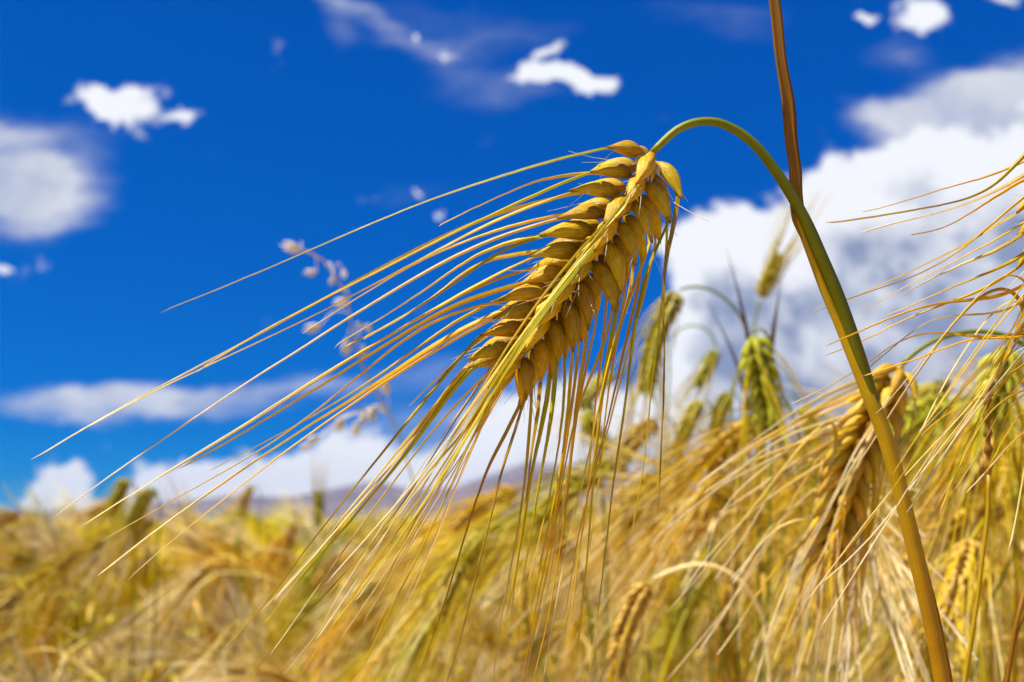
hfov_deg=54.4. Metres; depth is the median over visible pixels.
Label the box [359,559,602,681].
barley stalk
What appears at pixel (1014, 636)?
dry straw
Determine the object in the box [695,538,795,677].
barley stalk
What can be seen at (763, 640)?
barley stalk
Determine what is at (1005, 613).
barley stalk
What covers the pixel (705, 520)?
barley stalk
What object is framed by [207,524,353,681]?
barley stalk
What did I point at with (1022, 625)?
barley stalk
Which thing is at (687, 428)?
barley stalk
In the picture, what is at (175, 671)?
barley stalk
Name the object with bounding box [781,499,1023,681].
barley stalk
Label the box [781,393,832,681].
barley stalk
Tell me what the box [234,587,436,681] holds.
barley stalk
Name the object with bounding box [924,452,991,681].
barley stalk
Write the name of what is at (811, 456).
barley stalk
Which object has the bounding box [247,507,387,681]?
barley stalk
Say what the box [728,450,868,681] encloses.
barley stalk
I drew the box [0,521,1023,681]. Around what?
ground
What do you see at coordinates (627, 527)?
barley stalk
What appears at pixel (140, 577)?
barley stalk
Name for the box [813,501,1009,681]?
barley stalk
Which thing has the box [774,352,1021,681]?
barley stalk
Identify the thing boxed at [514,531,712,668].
barley stalk
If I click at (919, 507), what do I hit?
barley stalk
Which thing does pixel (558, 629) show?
barley stalk
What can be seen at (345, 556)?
barley stalk
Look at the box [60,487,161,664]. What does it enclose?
barley stalk
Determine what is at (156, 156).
sky
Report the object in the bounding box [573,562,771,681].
barley stalk
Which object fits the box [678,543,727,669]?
barley stalk
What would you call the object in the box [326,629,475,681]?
barley stalk
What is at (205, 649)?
barley stalk
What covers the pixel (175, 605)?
barley stalk
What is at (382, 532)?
barley stalk
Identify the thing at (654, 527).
barley stalk
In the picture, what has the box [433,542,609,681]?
barley stalk
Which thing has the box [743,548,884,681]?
barley stalk
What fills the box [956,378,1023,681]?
barley stalk
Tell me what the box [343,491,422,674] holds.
barley stalk
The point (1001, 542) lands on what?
barley stalk
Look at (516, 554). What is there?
barley stalk
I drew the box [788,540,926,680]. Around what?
barley stalk
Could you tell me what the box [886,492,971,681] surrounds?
barley stalk
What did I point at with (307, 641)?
barley stalk
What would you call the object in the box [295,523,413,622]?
barley stalk
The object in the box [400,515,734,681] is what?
barley stalk
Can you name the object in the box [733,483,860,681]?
barley stalk
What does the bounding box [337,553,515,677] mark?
barley stalk
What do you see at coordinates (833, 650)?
barley stalk
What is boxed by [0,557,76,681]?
barley stalk
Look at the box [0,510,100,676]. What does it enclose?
barley stalk
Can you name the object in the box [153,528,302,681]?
barley stalk
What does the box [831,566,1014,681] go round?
barley stalk
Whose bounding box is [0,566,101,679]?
barley stalk
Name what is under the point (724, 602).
barley stalk
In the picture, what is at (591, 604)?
barley stalk
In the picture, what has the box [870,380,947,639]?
barley stalk
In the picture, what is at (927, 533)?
barley stalk
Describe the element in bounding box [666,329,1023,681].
barley stalk
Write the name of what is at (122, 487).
barley stalk
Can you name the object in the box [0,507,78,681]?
barley stalk
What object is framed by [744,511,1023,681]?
barley stalk
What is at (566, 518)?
barley stalk
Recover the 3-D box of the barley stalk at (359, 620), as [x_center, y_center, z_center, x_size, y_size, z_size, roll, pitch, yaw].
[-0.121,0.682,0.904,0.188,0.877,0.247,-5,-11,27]
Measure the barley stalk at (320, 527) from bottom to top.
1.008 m
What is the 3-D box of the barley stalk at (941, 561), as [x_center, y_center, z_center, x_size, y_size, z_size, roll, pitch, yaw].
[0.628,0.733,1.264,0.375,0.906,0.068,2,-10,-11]
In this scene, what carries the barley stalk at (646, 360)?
on the ground
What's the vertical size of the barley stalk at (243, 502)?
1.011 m
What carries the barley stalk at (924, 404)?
on the ground
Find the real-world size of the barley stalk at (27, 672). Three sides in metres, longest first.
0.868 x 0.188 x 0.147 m
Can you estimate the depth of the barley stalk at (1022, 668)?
0.98 m
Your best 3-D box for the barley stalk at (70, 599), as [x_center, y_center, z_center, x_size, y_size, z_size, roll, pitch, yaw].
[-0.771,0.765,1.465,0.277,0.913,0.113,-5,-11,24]
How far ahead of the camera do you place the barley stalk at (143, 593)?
1.56 m
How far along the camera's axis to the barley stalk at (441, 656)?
1.14 m
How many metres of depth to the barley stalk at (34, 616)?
1.24 m
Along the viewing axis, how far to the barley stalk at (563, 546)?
0.86 m
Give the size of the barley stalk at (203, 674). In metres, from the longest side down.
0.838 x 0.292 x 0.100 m
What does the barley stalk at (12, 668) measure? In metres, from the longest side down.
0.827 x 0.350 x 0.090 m
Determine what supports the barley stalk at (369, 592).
on the ground
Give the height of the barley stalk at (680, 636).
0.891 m
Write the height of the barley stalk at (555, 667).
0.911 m
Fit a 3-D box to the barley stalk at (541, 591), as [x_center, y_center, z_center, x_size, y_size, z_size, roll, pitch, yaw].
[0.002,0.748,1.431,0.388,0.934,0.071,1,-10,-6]
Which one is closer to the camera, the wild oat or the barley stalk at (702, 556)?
the wild oat
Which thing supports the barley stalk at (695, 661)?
on the ground
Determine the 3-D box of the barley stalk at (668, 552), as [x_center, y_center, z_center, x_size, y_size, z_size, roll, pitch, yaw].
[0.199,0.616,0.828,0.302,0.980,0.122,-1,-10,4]
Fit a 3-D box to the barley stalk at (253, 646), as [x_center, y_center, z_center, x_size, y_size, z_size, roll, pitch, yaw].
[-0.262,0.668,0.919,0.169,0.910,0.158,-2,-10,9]
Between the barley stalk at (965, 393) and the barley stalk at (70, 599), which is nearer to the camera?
the barley stalk at (965, 393)
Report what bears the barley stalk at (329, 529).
on the ground
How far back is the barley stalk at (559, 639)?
1.51 m
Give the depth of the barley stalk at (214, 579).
1.57 m
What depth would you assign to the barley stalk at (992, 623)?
1.49 m
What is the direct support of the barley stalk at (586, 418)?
on the ground
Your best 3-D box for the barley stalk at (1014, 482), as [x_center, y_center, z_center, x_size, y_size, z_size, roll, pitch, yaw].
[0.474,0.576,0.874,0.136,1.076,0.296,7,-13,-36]
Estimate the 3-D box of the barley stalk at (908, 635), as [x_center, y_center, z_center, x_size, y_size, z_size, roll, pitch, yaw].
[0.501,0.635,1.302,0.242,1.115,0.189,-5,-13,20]
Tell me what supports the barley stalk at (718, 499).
on the ground
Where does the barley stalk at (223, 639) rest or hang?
on the ground
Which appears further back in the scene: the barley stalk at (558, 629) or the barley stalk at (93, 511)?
the barley stalk at (93, 511)
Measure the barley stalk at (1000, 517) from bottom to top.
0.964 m
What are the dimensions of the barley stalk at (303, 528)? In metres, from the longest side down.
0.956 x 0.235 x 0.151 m
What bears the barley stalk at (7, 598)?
on the ground
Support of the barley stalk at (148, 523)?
on the ground
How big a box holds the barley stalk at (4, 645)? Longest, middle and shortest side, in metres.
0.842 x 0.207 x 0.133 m
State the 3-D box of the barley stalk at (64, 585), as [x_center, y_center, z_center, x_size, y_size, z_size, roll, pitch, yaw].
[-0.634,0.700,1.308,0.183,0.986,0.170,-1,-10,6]
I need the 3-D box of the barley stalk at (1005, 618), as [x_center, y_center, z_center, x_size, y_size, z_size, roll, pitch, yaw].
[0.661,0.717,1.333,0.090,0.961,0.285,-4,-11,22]
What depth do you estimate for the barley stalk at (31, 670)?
0.81 m
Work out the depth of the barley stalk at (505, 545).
1.35 m
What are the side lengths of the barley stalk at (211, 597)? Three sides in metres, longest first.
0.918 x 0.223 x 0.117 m
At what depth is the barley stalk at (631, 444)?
0.80 m
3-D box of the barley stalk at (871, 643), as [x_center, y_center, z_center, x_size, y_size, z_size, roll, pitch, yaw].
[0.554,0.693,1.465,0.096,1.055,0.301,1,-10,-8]
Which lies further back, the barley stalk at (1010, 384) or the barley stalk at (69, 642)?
the barley stalk at (69, 642)
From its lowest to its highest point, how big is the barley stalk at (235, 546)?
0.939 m
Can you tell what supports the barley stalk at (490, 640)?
on the ground
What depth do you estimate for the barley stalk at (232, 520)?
1.66 m
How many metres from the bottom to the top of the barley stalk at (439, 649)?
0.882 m
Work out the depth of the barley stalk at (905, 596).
1.33 m
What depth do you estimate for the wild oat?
0.74 m
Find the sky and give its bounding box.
[0,0,1023,511]
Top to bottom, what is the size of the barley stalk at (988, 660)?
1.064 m
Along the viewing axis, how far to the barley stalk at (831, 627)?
1.36 m
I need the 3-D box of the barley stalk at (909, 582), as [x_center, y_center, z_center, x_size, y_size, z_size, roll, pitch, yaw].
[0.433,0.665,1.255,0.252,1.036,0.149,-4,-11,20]
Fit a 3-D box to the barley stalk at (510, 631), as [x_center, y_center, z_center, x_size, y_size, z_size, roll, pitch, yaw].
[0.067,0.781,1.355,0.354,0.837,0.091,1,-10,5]
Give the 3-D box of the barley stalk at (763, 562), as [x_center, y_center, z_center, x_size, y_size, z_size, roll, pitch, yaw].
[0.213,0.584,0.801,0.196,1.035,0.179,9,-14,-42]
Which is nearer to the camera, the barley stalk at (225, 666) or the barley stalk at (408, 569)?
the barley stalk at (225, 666)
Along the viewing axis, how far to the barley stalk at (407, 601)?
1.45 m
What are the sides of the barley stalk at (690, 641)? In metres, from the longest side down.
0.952 x 0.402 x 0.104 m
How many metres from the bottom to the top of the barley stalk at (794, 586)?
0.972 m
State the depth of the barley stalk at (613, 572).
1.31 m
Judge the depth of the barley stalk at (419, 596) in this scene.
1.15 m
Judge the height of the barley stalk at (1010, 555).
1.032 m
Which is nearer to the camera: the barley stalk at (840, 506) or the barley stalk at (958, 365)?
the barley stalk at (840, 506)
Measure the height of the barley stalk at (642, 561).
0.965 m
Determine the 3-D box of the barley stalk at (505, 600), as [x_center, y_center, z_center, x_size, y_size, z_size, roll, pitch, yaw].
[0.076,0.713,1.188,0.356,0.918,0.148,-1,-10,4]
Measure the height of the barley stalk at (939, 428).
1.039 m
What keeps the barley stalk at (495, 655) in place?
on the ground
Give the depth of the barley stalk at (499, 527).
1.40 m
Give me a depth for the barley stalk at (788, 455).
1.28 m
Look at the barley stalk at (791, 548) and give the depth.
1.60 m
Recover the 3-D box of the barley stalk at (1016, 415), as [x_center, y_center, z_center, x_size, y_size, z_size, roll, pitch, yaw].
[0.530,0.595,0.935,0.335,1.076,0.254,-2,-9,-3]
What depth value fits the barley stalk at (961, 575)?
0.52 m
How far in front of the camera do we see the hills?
2371.59 m
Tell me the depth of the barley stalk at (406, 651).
0.75 m
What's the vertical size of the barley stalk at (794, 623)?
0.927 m
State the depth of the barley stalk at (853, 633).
1.15 m
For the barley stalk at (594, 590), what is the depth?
1.68 m
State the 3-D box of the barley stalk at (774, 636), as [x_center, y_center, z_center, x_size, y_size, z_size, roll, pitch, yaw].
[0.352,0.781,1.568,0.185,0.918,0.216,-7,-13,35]
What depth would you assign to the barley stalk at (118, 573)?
1.42 m
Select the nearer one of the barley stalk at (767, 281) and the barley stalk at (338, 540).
the barley stalk at (767, 281)
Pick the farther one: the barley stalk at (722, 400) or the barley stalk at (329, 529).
the barley stalk at (329, 529)
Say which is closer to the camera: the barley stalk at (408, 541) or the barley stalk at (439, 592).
the barley stalk at (439, 592)
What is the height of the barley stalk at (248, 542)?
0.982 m
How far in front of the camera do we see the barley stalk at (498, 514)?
1.30 m
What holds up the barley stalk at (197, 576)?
on the ground
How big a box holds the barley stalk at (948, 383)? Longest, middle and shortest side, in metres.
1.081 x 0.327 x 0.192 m
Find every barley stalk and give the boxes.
[0,505,89,680]
[0,506,129,681]
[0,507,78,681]
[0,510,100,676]
[0,524,15,681]
[0,524,130,676]
[0,535,85,678]
[0,537,203,681]
[0,545,75,681]
[0,550,50,681]
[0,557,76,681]
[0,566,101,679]
[0,568,109,681]
[0,577,93,681]
[0,583,64,681]
[0,595,107,681]
[0,609,104,681]
[0,625,74,679]
[0,631,64,681]
[0,649,36,681]
[0,660,22,681]
[1,550,34,680]
[1,576,182,681]
[2,581,178,681]
[4,553,237,681]
[9,494,74,681]
[14,525,152,681]
[18,542,153,681]
[21,498,251,664]
[34,0,952,681]
[36,550,157,681]
[40,628,196,681]
[46,535,268,679]
[58,478,137,681]
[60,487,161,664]
[69,518,200,677]
[77,665,146,681]
[86,549,275,681]
[104,603,249,678]
[111,558,315,681]
[124,497,295,675]
[129,648,220,681]
[147,468,207,675]
[147,537,196,642]
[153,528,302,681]
[157,551,314,660]
[162,613,272,681]
[165,618,227,681]
[166,623,295,681]
[168,513,351,653]
[174,542,310,677]
[181,555,361,680]
[183,561,266,674]
[187,504,277,659]
[197,645,267,681]
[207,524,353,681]
[209,528,329,677]
[216,484,261,639]
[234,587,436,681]
[235,520,347,681]
[242,532,374,676]
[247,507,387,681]
[253,560,461,680]
[255,552,486,681]
[267,605,453,681]
[269,517,430,680]
[271,534,416,680]
[272,488,347,681]
[277,492,333,671]
[279,593,456,681]
[285,521,390,681]
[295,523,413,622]
[295,598,413,681]
[308,455,333,681]
[311,484,661,665]
[311,546,428,657]
[317,511,757,681]
[318,561,421,680]
[324,520,479,681]
[324,596,545,681]
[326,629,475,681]
[334,558,414,677]
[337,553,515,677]
[340,526,465,674]
[341,519,543,681]
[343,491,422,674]
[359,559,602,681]
[364,548,492,680]
[372,531,572,681]
[373,457,865,681]
[378,573,536,680]
[389,532,519,681]
[390,531,634,681]
[391,590,467,678]
[396,585,443,681]
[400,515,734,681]
[401,581,552,681]
[409,499,525,681]
[412,528,517,625]
[429,517,638,658]
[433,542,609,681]
[440,548,518,680]
[444,598,682,680]
[448,618,627,681]
[450,552,688,681]
[451,649,494,681]
[453,546,568,680]
[453,559,597,665]
[457,530,514,681]
[461,485,762,681]
[461,518,741,672]
[466,599,604,681]
[467,466,591,681]
[481,408,940,681]
[482,594,592,681]
[485,534,559,681]
[501,519,610,679]
[509,488,777,664]
[511,526,658,681]
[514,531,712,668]
[520,515,634,640]
[521,568,569,681]
[525,455,916,681]
[530,387,822,681]
[531,416,678,681]
[534,370,631,681]
[535,462,808,677]
[541,563,697,681]
[549,464,824,680]
[551,554,731,676]
[555,469,677,681]
[561,501,752,681]
[561,526,672,653]
[565,491,925,681]
[566,570,806,681]
[568,479,733,681]
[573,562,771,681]
[580,395,669,681]
[583,540,814,681]
[587,285,761,681]
[590,499,757,678]
[597,513,896,673]
[613,504,736,679]
[617,535,706,614]
[626,546,718,681]
[630,593,692,681]
[635,577,754,681]
[639,588,690,681]
[641,553,714,681]
[644,398,716,681]
[656,489,798,681]
[657,325,720,681]
[664,391,742,681]
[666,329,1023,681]
[671,446,1010,681]
[673,450,763,681]
[673,534,896,672]
[676,580,789,681]
[677,533,751,680]
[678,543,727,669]
[678,559,801,681]
[681,431,1023,681]
[682,429,786,681]
[683,248,867,681]
[692,445,997,681]
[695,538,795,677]
[701,391,1018,681]
[701,570,777,681]
[720,395,1017,597]
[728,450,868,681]
[731,522,836,677]
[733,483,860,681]
[737,192,831,681]
[742,466,934,666]
[742,563,998,679]
[743,518,982,681]
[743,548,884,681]
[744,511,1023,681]
[766,413,993,681]
[770,472,918,679]
[773,478,937,681]
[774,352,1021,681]
[776,500,1023,672]
[778,484,978,681]
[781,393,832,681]
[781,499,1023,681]
[787,513,940,680]
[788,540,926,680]
[788,620,900,681]
[791,153,1023,626]
[791,476,997,681]
[793,520,968,681]
[794,509,1023,674]
[799,359,1023,629]
[806,409,914,681]
[808,446,1023,640]
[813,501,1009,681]
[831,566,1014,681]
[834,432,1021,650]
[834,442,1019,681]
[846,518,1023,681]
[850,502,941,681]
[851,500,887,681]
[859,554,1021,631]
[863,463,1023,681]
[868,337,1023,677]
[869,513,1023,667]
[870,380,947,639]
[870,395,978,681]
[876,395,1023,555]
[879,461,1023,681]
[879,524,988,680]
[885,404,1023,578]
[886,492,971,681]
[900,369,1023,456]
[900,410,1015,531]
[913,424,1023,681]
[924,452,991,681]
[930,347,1023,464]
[935,528,1023,607]
[951,531,1023,671]
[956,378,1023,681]
[962,377,994,681]
[971,530,1011,677]
[972,466,1023,681]
[983,475,1015,585]
[990,503,1023,601]
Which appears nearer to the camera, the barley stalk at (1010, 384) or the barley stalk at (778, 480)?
the barley stalk at (1010, 384)
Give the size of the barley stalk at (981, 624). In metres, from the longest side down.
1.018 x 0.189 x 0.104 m
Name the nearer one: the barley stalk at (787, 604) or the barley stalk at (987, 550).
the barley stalk at (987, 550)
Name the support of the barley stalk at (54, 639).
on the ground
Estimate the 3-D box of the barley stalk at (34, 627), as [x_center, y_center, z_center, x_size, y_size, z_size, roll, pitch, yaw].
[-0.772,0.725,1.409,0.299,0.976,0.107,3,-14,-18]
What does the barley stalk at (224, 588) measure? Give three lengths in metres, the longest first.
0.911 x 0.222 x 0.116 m
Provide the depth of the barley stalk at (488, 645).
1.61 m
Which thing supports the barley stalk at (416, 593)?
on the ground
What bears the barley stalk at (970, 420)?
on the ground
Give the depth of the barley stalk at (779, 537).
1.09 m
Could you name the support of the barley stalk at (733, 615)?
on the ground
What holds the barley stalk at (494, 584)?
on the ground
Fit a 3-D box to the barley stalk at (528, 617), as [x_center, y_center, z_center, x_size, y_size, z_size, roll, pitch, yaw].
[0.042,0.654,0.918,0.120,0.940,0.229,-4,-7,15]
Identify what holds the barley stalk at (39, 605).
on the ground
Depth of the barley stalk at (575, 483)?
0.68 m
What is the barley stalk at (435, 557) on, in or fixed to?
on the ground
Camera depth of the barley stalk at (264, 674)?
0.87 m
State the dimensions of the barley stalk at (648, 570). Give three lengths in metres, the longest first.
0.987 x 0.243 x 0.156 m
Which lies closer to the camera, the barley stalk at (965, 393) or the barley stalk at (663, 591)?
the barley stalk at (965, 393)
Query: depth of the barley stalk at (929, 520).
0.60 m
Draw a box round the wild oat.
[279,241,433,681]
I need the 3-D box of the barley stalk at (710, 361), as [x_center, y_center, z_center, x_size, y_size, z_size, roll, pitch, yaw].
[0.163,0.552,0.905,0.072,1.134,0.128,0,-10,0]
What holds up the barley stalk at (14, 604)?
on the ground
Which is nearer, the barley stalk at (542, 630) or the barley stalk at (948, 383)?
the barley stalk at (948, 383)
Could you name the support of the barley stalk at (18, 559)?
on the ground
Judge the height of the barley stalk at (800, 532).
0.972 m
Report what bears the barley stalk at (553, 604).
on the ground
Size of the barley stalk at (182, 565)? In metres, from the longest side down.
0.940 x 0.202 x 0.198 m
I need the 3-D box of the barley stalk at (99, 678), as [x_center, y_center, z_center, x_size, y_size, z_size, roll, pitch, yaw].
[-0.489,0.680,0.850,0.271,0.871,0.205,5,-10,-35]
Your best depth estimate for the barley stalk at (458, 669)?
0.99 m
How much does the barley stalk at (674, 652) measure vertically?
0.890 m
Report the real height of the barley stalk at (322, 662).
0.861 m
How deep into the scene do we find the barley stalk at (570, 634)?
1.16 m
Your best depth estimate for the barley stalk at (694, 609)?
1.66 m
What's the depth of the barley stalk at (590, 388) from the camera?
0.95 m
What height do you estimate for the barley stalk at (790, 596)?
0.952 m
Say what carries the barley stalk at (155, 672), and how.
on the ground
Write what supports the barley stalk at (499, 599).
on the ground
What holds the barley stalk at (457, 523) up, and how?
on the ground
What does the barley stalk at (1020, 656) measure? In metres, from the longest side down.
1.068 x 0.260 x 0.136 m
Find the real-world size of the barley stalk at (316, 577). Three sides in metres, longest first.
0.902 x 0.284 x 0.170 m
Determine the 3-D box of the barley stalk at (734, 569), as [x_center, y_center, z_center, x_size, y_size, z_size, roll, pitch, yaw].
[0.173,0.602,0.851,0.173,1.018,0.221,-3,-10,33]
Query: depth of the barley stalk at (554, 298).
0.25 m
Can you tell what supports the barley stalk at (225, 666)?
on the ground
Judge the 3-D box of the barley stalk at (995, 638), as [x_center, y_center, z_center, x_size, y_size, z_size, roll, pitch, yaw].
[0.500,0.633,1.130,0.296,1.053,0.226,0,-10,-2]
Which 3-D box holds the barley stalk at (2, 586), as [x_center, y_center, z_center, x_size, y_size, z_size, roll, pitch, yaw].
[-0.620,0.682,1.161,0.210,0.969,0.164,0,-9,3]
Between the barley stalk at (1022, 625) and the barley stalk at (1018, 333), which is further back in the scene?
the barley stalk at (1022, 625)
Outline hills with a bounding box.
[1,463,886,520]
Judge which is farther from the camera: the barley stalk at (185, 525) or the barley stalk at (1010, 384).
the barley stalk at (185, 525)
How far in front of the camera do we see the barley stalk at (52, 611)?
1.26 m
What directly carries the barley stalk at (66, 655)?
on the ground
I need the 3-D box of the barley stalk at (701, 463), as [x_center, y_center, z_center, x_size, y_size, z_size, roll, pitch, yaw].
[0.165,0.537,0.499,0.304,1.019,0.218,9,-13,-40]
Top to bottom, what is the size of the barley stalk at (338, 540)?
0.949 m
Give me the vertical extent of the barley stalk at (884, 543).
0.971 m
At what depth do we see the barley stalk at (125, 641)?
1.34 m
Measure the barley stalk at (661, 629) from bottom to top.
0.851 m
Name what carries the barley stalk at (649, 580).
on the ground
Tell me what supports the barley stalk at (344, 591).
on the ground
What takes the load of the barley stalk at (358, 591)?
on the ground
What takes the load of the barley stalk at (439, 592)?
on the ground
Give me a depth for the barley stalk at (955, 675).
0.96 m
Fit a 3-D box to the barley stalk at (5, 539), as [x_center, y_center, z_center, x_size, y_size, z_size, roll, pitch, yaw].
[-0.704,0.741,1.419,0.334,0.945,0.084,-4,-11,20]
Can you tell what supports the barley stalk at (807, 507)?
on the ground
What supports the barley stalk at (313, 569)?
on the ground
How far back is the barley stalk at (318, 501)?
1.50 m
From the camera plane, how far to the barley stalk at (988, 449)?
0.31 m
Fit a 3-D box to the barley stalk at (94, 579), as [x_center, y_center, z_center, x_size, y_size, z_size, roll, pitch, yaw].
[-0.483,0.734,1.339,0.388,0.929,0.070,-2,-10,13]
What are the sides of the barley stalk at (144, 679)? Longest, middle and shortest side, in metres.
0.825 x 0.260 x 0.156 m
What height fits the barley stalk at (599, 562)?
1.007 m
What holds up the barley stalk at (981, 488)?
on the ground
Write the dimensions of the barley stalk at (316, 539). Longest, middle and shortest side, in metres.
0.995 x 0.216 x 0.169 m
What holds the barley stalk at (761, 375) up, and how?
on the ground
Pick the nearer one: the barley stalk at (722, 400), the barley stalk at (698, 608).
the barley stalk at (722, 400)
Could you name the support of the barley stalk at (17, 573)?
on the ground
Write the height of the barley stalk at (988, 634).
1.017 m
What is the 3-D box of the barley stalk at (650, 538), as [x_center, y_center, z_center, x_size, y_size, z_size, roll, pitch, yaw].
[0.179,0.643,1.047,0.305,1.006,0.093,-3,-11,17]
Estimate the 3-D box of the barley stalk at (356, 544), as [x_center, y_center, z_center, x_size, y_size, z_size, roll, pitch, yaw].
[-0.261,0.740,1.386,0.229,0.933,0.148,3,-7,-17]
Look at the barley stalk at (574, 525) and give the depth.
1.13 m
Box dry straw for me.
[1003,583,1023,681]
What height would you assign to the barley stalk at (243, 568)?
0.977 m
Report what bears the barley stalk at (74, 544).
on the ground

